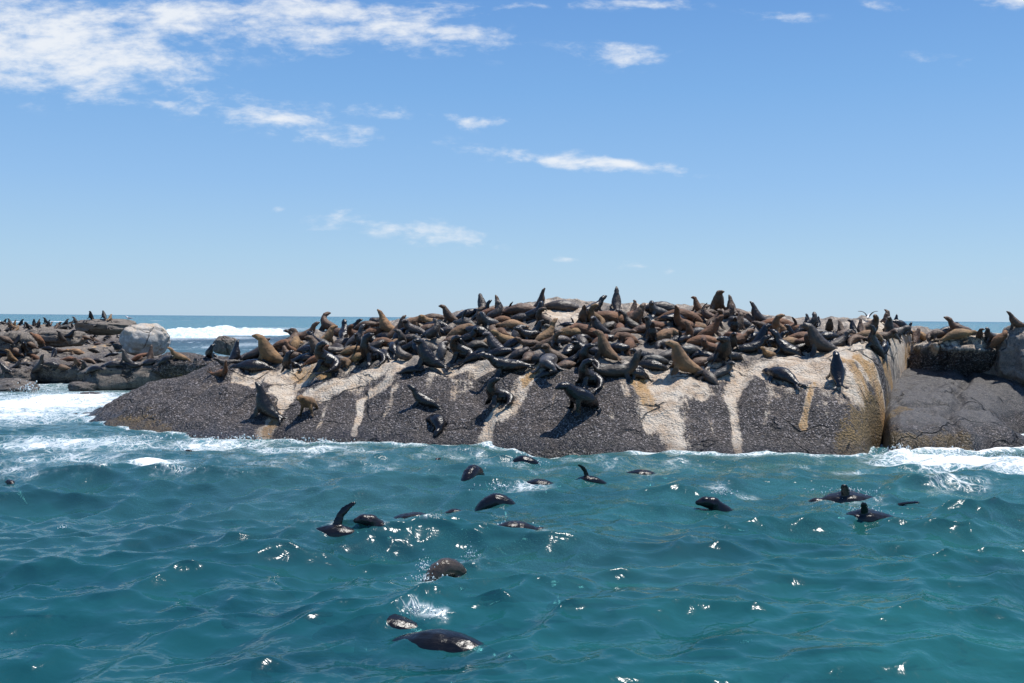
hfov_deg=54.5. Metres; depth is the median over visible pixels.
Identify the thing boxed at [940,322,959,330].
fur seal
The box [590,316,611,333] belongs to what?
fur seal
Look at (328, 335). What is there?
fur seal
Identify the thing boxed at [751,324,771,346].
fur seal
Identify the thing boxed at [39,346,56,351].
fur seal
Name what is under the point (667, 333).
fur seal
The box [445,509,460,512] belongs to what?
fur seal
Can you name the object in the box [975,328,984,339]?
fur seal
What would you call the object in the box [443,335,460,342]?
fur seal
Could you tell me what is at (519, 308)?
fur seal
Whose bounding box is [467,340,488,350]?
fur seal
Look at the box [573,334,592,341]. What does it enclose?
fur seal
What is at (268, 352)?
fur seal
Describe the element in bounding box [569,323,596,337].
fur seal
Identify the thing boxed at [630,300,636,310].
fur seal
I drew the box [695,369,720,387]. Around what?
fur seal
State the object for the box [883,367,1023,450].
rock slab
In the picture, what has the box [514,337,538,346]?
fur seal
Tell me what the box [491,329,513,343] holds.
fur seal
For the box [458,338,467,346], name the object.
fur seal
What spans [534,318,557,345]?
fur seal
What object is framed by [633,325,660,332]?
fur seal
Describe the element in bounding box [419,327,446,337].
fur seal
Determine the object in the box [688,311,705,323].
fur seal
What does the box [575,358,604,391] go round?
fur seal
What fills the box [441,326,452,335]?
fur seal
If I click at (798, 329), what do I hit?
fur seal
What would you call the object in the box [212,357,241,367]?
fur seal
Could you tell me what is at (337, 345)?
fur seal
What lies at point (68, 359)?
fur seal
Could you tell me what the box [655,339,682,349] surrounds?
fur seal
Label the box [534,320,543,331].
fur seal
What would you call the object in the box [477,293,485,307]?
fur seal
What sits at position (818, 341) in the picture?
fur seal
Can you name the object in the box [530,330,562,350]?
fur seal
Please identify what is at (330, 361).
fur seal
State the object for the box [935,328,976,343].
fur seal
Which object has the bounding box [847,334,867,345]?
fur seal
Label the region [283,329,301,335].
fur seal
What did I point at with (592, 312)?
fur seal
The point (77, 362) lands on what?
fur seal
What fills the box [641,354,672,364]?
fur seal
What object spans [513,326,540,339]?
fur seal
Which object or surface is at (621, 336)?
fur seal
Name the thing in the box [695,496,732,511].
fur seal
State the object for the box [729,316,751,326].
fur seal
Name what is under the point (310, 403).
fur seal
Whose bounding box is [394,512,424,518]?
fur seal
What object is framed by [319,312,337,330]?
fur seal
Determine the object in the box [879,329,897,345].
fur seal
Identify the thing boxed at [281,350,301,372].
fur seal
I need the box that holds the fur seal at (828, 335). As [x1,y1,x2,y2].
[820,331,838,340]
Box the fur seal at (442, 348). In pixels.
[437,341,450,360]
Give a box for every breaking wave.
[167,325,288,335]
[169,331,222,337]
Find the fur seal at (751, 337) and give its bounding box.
[745,325,757,342]
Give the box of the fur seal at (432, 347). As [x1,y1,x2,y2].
[412,335,437,351]
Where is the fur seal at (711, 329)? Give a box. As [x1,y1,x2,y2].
[696,315,723,336]
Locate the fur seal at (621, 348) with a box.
[610,343,629,355]
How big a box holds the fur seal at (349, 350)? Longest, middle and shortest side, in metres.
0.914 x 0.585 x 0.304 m
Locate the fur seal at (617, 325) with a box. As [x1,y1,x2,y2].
[614,318,623,331]
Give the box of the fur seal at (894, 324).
[881,320,902,340]
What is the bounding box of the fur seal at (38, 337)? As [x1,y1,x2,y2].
[30,332,47,345]
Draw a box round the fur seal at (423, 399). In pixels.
[407,385,440,409]
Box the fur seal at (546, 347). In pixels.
[541,343,567,361]
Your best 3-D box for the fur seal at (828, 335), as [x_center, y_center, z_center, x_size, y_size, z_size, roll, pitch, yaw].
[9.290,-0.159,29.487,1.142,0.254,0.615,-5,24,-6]
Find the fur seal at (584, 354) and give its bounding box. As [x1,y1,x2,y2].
[574,343,600,370]
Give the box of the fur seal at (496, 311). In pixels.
[487,299,502,318]
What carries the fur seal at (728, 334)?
on the rock island
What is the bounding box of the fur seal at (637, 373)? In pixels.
[624,368,653,381]
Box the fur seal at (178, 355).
[167,347,191,361]
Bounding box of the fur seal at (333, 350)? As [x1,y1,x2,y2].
[326,346,343,354]
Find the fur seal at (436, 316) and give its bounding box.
[419,313,443,322]
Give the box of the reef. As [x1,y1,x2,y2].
[0,323,161,367]
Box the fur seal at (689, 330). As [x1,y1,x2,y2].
[682,321,693,337]
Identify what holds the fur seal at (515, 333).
on the rock island
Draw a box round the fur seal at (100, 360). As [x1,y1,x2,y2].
[93,358,106,363]
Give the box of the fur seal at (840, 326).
[836,320,844,331]
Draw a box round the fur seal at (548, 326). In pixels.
[543,324,561,332]
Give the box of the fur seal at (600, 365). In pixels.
[588,364,608,371]
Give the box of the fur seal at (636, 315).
[628,303,645,324]
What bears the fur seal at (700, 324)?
on the rock island
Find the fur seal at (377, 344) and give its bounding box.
[369,339,384,349]
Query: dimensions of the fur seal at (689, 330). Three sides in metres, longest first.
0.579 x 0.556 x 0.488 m
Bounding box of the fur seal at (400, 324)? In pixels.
[387,315,405,338]
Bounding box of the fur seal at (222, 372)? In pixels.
[207,360,227,379]
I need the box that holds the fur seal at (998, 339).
[986,330,1007,351]
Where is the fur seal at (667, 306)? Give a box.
[644,301,674,311]
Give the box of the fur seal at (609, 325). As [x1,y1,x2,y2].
[602,321,615,330]
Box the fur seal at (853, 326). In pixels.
[847,319,857,333]
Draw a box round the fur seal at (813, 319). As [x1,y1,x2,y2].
[807,312,818,327]
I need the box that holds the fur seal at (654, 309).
[648,300,667,316]
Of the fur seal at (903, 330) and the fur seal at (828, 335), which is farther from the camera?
the fur seal at (903, 330)
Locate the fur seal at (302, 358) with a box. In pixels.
[291,353,313,363]
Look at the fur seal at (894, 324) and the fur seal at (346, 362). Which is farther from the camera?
the fur seal at (894, 324)
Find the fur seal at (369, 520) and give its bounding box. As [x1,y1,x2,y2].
[353,514,383,526]
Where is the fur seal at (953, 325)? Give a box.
[943,316,971,331]
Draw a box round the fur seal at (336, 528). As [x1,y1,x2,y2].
[316,502,355,536]
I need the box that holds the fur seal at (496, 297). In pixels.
[495,295,508,315]
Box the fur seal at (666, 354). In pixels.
[658,350,672,362]
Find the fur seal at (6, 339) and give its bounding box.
[0,335,12,344]
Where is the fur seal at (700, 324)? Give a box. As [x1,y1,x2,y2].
[693,318,706,328]
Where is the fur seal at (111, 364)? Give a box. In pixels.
[100,361,126,370]
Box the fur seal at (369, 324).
[353,321,378,330]
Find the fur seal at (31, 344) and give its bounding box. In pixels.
[27,341,38,348]
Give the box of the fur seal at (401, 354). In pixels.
[394,340,412,360]
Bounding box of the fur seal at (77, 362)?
[72,357,80,367]
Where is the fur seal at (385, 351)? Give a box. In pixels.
[380,349,394,361]
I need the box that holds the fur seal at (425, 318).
[419,314,448,322]
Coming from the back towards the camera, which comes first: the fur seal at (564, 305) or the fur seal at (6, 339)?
the fur seal at (6, 339)
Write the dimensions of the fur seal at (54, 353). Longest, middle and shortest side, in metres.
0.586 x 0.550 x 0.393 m
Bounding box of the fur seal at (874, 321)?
[863,314,878,338]
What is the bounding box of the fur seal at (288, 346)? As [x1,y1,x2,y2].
[282,339,296,355]
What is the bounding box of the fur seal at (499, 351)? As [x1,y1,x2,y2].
[479,347,515,358]
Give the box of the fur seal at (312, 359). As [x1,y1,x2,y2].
[301,345,329,365]
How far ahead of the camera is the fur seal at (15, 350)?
54.05 m
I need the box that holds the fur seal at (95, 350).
[87,348,101,352]
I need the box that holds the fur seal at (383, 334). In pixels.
[375,332,392,338]
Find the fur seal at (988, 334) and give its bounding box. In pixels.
[983,327,995,343]
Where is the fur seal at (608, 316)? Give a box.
[596,310,624,324]
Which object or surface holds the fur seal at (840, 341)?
on the rock island
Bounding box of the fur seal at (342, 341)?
[332,338,348,345]
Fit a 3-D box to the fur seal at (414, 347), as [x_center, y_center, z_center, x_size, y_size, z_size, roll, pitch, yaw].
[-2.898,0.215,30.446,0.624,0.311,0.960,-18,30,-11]
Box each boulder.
[0,331,38,357]
[0,364,39,383]
[0,378,39,391]
[25,328,86,347]
[29,358,92,382]
[68,381,97,390]
[74,319,135,334]
[75,392,100,393]
[77,361,165,390]
[119,323,170,355]
[135,356,158,361]
[151,352,203,378]
[186,356,229,371]
[213,336,236,355]
[907,332,999,376]
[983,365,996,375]
[994,325,1023,384]
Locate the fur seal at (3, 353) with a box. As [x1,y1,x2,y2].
[0,350,6,356]
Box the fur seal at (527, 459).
[513,455,538,463]
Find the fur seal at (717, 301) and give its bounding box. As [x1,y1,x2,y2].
[709,290,724,310]
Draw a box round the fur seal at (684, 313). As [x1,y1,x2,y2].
[654,308,701,320]
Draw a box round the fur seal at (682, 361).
[665,340,702,375]
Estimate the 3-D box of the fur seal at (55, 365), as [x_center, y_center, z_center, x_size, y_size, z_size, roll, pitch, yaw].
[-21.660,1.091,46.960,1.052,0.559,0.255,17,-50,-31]
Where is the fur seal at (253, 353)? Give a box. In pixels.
[237,338,269,362]
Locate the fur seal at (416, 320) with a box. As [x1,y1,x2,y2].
[403,316,423,328]
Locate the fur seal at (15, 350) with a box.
[9,346,23,355]
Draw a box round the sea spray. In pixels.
[3,380,1021,620]
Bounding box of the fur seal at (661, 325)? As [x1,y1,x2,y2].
[641,321,666,328]
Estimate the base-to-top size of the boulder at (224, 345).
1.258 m
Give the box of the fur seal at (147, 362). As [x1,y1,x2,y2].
[142,359,154,368]
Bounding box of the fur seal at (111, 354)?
[103,350,118,357]
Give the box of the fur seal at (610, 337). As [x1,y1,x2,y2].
[592,332,613,341]
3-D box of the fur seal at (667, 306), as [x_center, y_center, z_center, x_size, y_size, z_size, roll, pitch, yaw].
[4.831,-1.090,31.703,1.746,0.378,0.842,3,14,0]
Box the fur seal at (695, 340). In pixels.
[685,335,719,345]
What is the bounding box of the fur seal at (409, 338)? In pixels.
[405,334,420,342]
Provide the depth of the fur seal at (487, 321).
30.71 m
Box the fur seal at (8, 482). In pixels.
[5,479,14,484]
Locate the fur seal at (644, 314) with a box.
[642,309,648,323]
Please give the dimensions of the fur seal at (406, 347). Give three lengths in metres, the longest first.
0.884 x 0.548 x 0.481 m
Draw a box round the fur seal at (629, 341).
[623,337,638,355]
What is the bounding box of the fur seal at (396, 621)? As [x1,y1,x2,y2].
[387,614,417,629]
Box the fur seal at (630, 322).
[620,311,638,327]
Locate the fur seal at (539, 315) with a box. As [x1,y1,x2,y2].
[534,307,551,330]
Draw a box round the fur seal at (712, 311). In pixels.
[696,303,717,315]
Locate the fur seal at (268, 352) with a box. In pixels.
[252,334,283,363]
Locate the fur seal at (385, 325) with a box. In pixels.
[377,309,393,331]
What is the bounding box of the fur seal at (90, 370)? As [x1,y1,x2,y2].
[84,365,105,376]
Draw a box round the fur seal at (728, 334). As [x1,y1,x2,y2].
[723,332,749,342]
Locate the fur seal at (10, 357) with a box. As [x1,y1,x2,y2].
[5,349,17,361]
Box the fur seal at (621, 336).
[613,332,642,344]
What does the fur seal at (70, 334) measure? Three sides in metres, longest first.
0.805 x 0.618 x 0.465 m
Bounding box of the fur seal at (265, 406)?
[249,382,287,422]
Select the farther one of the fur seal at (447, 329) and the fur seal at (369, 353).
the fur seal at (447, 329)
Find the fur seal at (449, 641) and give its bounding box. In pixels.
[392,629,483,652]
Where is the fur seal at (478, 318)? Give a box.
[476,306,489,325]
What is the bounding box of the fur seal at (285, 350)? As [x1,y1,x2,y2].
[282,345,301,358]
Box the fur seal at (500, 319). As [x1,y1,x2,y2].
[494,316,510,322]
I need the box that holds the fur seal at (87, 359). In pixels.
[78,357,95,363]
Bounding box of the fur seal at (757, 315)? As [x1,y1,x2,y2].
[750,301,766,321]
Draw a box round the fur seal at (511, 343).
[503,337,524,347]
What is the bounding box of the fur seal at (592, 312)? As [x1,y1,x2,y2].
[585,303,604,325]
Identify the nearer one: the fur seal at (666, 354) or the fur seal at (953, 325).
the fur seal at (666, 354)
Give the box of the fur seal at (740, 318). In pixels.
[727,312,746,331]
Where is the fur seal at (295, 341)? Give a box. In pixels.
[289,336,305,348]
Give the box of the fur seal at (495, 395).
[485,377,514,408]
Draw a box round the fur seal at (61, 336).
[56,330,67,341]
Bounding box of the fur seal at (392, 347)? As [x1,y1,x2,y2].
[387,342,396,356]
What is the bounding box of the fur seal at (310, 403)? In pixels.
[296,395,318,416]
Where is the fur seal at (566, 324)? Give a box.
[557,318,573,326]
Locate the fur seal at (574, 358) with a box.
[560,349,580,365]
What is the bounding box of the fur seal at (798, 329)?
[794,326,819,332]
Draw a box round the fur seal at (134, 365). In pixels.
[125,362,142,370]
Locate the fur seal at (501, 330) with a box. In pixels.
[497,327,510,335]
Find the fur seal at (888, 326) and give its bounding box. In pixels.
[882,316,901,341]
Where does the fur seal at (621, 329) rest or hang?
on the rock island
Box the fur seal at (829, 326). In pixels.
[825,318,834,332]
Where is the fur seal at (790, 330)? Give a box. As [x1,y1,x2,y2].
[784,324,794,336]
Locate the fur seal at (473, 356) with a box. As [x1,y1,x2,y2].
[458,350,487,365]
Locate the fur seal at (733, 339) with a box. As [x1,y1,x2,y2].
[729,332,740,351]
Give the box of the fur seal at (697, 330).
[693,327,713,336]
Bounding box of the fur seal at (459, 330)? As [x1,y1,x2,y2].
[446,323,473,337]
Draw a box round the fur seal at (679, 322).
[673,305,710,330]
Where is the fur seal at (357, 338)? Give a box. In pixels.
[353,333,361,345]
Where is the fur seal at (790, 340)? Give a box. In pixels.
[766,337,796,346]
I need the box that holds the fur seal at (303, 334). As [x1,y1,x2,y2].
[299,322,319,339]
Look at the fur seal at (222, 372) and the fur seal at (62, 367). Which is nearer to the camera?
the fur seal at (222, 372)
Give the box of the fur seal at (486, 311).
[473,307,494,322]
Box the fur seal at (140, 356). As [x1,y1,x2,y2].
[131,352,147,361]
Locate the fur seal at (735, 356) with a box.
[714,351,742,361]
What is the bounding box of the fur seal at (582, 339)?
[577,335,587,343]
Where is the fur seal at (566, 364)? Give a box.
[556,360,577,368]
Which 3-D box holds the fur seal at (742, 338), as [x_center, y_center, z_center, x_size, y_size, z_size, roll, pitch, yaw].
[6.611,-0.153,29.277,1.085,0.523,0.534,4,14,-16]
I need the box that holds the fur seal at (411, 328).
[401,318,424,334]
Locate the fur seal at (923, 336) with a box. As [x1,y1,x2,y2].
[912,330,925,341]
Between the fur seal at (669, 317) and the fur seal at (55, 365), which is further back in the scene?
the fur seal at (55, 365)
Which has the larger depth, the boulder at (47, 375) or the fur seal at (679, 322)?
the boulder at (47, 375)
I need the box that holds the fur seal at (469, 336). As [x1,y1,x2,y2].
[460,327,478,342]
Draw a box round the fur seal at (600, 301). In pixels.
[579,295,606,312]
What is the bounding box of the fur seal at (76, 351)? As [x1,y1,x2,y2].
[65,348,84,354]
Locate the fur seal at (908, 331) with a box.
[904,322,911,335]
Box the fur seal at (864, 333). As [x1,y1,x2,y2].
[850,330,882,341]
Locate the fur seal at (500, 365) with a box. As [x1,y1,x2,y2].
[480,353,536,376]
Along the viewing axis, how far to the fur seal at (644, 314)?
30.97 m
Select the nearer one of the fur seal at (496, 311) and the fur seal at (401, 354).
the fur seal at (401, 354)
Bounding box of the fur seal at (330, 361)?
[313,341,341,374]
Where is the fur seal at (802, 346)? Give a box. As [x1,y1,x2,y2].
[794,343,808,351]
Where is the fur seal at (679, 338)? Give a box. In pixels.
[669,331,691,342]
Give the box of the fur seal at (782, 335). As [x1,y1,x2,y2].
[764,331,788,344]
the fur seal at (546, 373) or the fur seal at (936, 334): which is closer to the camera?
the fur seal at (546, 373)
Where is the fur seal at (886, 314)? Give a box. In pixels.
[879,309,889,323]
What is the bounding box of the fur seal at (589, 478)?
[578,464,606,483]
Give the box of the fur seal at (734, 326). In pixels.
[729,317,738,332]
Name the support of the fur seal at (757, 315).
on the rock island
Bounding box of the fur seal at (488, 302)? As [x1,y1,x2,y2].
[471,300,491,319]
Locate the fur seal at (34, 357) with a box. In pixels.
[28,353,39,359]
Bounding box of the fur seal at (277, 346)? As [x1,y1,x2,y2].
[272,339,302,351]
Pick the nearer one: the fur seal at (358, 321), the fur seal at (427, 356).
the fur seal at (427, 356)
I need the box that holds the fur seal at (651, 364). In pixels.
[638,359,668,370]
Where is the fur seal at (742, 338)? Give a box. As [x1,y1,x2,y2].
[736,329,754,344]
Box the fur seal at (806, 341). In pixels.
[804,333,811,349]
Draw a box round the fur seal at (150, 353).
[147,345,153,358]
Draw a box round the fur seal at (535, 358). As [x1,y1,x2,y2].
[529,353,544,363]
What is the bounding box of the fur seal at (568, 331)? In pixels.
[551,326,580,336]
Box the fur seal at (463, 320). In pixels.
[453,310,475,325]
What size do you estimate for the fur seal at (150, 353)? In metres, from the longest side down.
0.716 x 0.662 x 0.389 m
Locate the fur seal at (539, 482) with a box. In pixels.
[527,479,552,484]
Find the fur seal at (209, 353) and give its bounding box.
[204,343,218,358]
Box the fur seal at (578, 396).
[555,382,601,416]
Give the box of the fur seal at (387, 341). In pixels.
[373,337,391,347]
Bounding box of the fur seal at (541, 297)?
[533,288,546,310]
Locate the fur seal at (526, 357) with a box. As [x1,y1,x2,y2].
[520,351,533,362]
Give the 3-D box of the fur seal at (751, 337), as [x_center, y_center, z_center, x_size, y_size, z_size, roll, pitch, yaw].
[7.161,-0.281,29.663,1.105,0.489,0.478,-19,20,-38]
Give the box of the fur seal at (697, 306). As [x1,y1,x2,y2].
[691,296,701,310]
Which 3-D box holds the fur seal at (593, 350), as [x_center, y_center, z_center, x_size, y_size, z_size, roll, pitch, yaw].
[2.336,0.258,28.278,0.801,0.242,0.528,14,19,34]
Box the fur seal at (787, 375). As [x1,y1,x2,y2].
[762,366,807,388]
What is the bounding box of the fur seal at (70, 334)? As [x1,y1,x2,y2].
[64,329,76,339]
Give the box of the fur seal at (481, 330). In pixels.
[465,325,487,341]
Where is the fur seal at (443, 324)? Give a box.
[424,320,448,327]
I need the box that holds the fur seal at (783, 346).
[769,329,804,356]
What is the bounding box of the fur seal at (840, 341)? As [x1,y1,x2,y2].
[830,329,852,346]
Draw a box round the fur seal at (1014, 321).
[1006,311,1023,330]
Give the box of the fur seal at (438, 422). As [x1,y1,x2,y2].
[425,414,448,436]
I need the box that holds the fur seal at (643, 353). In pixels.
[630,348,653,360]
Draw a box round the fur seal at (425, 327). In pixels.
[421,324,433,330]
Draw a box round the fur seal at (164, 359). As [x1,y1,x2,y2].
[155,355,173,367]
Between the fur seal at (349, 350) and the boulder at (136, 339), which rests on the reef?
the boulder at (136, 339)
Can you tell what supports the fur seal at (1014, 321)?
on the boulder at (1009, 363)
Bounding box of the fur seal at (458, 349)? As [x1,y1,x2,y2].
[450,335,473,365]
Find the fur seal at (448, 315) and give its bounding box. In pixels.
[439,304,457,321]
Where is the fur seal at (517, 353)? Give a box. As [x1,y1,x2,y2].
[508,347,529,358]
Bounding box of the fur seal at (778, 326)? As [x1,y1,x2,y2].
[771,314,786,335]
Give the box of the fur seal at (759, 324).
[751,321,769,331]
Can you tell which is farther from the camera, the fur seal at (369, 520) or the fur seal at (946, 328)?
the fur seal at (946, 328)
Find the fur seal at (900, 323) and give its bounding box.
[892,319,912,334]
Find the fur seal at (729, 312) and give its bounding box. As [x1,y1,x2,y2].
[715,304,734,318]
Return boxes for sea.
[0,314,1023,682]
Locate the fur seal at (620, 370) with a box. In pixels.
[591,349,641,382]
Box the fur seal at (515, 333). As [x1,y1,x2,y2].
[511,324,528,337]
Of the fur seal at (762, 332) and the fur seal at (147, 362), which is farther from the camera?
the fur seal at (147, 362)
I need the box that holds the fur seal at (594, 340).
[591,334,608,343]
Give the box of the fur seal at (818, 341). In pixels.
[800,323,837,356]
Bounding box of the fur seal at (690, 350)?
[681,345,699,358]
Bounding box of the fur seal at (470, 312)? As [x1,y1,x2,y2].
[456,308,476,318]
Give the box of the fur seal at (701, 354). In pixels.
[691,351,712,358]
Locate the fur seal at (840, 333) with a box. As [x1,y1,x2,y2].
[836,329,854,335]
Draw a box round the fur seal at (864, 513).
[846,502,891,521]
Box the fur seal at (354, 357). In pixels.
[348,345,360,364]
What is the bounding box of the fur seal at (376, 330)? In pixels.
[363,327,382,334]
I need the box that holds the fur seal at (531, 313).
[525,301,543,317]
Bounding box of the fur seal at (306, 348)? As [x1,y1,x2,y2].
[295,345,309,353]
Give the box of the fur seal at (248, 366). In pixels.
[229,359,274,374]
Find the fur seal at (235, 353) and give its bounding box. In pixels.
[227,339,243,364]
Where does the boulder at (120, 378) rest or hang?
on the reef
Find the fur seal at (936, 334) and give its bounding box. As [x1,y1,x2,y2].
[926,329,947,341]
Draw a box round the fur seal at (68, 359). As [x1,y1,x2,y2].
[60,356,73,361]
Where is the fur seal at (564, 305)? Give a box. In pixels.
[545,300,581,311]
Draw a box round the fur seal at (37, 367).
[31,354,45,373]
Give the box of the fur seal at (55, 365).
[40,362,58,370]
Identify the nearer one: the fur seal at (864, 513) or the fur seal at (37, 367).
the fur seal at (864, 513)
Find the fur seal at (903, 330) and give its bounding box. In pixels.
[895,325,910,343]
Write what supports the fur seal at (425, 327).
on the rock island
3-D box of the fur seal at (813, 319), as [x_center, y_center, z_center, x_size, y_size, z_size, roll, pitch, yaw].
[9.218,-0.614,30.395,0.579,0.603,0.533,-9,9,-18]
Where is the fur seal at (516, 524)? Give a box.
[498,521,542,529]
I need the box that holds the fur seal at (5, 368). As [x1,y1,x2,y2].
[0,363,15,374]
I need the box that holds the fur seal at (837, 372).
[826,351,848,388]
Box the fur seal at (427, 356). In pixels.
[413,338,453,370]
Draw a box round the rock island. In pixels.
[73,297,939,458]
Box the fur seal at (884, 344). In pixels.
[878,338,888,361]
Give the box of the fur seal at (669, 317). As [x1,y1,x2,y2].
[659,313,687,326]
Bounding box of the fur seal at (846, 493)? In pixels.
[809,484,918,505]
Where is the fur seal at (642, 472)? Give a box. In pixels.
[626,469,654,474]
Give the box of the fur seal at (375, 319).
[369,317,378,321]
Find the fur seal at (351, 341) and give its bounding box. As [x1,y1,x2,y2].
[343,324,364,347]
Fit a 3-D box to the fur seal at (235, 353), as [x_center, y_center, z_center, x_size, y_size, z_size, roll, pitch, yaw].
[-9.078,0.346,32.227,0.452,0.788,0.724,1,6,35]
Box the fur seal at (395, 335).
[392,328,405,339]
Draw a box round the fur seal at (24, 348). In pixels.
[21,341,29,355]
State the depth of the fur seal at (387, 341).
31.36 m
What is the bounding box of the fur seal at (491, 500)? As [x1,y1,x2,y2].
[474,493,514,510]
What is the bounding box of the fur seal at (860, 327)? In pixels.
[857,318,863,331]
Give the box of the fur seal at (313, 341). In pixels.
[304,335,317,353]
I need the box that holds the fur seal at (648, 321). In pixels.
[643,316,658,337]
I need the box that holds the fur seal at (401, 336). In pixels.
[393,329,406,344]
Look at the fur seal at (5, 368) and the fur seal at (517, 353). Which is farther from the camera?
the fur seal at (5, 368)
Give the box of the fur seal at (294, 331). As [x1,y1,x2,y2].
[280,328,300,344]
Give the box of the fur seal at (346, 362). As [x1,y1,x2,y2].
[340,357,352,368]
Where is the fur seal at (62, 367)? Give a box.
[50,364,69,372]
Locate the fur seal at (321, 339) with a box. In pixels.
[305,338,330,345]
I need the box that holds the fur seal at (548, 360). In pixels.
[531,353,564,372]
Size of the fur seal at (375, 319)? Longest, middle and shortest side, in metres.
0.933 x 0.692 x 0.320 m
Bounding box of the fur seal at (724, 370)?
[713,361,735,377]
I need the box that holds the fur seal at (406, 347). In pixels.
[402,333,418,350]
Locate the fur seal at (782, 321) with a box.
[761,317,800,328]
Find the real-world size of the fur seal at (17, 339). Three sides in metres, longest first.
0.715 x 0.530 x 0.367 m
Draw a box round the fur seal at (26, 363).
[21,361,31,365]
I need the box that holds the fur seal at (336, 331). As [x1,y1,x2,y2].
[323,328,340,335]
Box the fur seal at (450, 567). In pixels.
[422,558,466,581]
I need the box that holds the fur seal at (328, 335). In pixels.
[319,325,337,343]
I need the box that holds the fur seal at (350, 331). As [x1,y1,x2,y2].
[347,324,363,338]
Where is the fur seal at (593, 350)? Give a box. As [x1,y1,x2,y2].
[589,347,597,356]
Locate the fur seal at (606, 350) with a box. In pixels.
[593,330,624,362]
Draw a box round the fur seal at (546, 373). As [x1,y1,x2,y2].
[534,369,559,379]
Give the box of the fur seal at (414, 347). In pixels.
[408,341,417,354]
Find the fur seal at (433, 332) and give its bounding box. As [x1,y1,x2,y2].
[425,318,442,338]
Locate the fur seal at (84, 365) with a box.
[79,360,87,369]
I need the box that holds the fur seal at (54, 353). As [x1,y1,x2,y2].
[51,347,57,356]
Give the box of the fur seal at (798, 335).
[788,332,806,338]
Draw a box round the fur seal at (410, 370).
[396,366,424,375]
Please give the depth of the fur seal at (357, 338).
31.51 m
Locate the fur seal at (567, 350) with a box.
[561,344,573,356]
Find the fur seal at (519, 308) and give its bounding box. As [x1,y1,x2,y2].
[501,303,543,314]
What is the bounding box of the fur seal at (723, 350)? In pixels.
[711,336,734,366]
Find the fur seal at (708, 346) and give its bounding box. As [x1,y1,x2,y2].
[701,337,716,351]
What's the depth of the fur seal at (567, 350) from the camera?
27.99 m
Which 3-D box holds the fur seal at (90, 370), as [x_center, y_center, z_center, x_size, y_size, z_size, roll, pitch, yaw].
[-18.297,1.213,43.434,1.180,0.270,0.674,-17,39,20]
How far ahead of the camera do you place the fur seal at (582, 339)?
28.86 m
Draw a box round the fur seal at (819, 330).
[806,322,834,332]
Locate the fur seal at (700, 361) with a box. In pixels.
[692,357,708,369]
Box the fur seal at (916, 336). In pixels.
[910,327,920,343]
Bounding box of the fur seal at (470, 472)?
[461,465,484,480]
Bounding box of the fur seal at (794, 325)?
[783,317,799,330]
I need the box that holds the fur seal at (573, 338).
[571,336,594,354]
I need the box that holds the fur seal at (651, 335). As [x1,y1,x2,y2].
[644,322,656,344]
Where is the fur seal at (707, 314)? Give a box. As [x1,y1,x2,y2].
[701,304,714,319]
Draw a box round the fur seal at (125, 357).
[119,349,132,362]
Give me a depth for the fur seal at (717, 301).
32.27 m
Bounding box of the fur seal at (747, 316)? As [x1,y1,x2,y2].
[725,307,753,322]
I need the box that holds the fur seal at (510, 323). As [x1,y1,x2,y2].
[496,319,530,331]
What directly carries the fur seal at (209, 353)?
on the boulder at (197, 363)
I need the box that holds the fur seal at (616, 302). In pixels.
[609,286,621,311]
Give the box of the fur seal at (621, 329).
[610,327,636,334]
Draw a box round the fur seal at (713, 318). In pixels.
[706,309,725,330]
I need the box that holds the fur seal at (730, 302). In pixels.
[725,295,737,314]
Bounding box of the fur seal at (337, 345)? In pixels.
[331,343,342,346]
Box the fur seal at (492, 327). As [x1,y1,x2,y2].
[488,324,496,336]
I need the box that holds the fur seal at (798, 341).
[794,337,808,349]
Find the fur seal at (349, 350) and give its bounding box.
[336,346,359,354]
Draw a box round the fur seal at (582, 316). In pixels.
[577,305,587,324]
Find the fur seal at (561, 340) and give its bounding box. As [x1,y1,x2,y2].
[550,335,571,347]
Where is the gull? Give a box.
[859,311,877,320]
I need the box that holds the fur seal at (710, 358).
[704,353,725,365]
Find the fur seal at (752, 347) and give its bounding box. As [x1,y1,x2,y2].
[732,334,771,353]
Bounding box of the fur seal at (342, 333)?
[337,319,347,337]
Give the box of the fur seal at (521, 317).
[510,313,535,322]
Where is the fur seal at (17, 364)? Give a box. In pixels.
[9,359,22,368]
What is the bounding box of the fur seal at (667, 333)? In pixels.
[649,328,678,344]
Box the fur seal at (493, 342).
[482,331,502,351]
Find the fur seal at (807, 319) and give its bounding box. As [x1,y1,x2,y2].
[803,314,809,322]
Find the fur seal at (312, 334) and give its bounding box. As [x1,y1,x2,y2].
[302,331,320,352]
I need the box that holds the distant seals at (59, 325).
[0,310,112,344]
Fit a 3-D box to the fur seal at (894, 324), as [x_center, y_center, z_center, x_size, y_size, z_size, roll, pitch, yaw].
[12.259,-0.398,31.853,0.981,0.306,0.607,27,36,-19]
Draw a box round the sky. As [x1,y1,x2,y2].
[0,0,1023,321]
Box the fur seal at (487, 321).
[479,311,499,328]
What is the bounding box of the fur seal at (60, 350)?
[56,349,66,353]
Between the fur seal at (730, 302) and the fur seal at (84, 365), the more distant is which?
the fur seal at (84, 365)
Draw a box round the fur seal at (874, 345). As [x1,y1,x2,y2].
[864,325,887,363]
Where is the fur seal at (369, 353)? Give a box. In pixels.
[358,333,386,365]
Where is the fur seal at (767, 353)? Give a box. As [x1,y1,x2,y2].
[760,347,780,358]
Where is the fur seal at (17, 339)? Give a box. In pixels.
[10,333,21,345]
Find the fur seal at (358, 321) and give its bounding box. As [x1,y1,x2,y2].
[348,319,362,328]
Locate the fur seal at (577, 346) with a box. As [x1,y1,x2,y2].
[570,341,581,355]
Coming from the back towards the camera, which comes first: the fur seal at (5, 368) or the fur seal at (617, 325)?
the fur seal at (5, 368)
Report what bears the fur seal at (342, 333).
on the rock island
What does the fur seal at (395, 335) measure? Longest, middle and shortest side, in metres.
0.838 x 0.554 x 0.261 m

